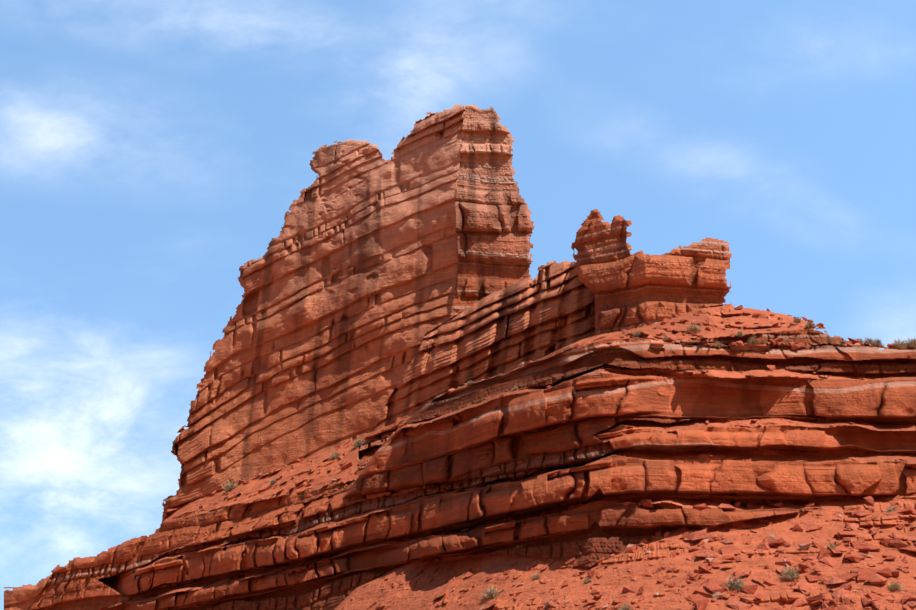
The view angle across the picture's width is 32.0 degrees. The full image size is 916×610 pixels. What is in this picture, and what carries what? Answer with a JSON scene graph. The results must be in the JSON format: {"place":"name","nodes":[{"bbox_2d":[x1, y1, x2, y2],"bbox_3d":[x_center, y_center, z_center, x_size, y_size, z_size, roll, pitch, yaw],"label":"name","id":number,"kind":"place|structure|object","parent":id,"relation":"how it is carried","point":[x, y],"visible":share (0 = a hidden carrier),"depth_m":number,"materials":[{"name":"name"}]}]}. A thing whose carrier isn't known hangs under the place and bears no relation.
{"place":"outdoors","nodes":[
{"label":"outdoors","id":0,"kind":"place"},
{"bbox_2d":[0,0,915,609],"label":"sky","id":1,"kind":"structure","parent":0,"point":[151,151],"materials":[{"name":"blue"}]},
{"bbox_2d":[4,104,915,609],"bbox_3d":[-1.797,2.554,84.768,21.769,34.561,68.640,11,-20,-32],"label":"rock formation","id":2,"kind":"object","parent":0,"point":[384,300],"visible":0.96,"depth_m":75.86,"materials":[{"name":"stone"}]},
{"bbox_2d":[198,305,915,609],"bbox_3d":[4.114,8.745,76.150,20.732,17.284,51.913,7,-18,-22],"label":"rubble","id":3,"kind":"object","parent":2,"relation":"on","point":[712,587],"visible":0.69,"depth_m":57.03,"materials":[{"name":"stone"}]},
{"bbox_2d":[221,317,915,609],"bbox_3d":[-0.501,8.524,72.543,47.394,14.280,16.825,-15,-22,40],"label":"dry shrubs","id":4,"kind":"object","parent":2,"relation":"on","point":[786,575],"visible":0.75,"depth_m":65.90,"materials":[{"name":"green plant"}]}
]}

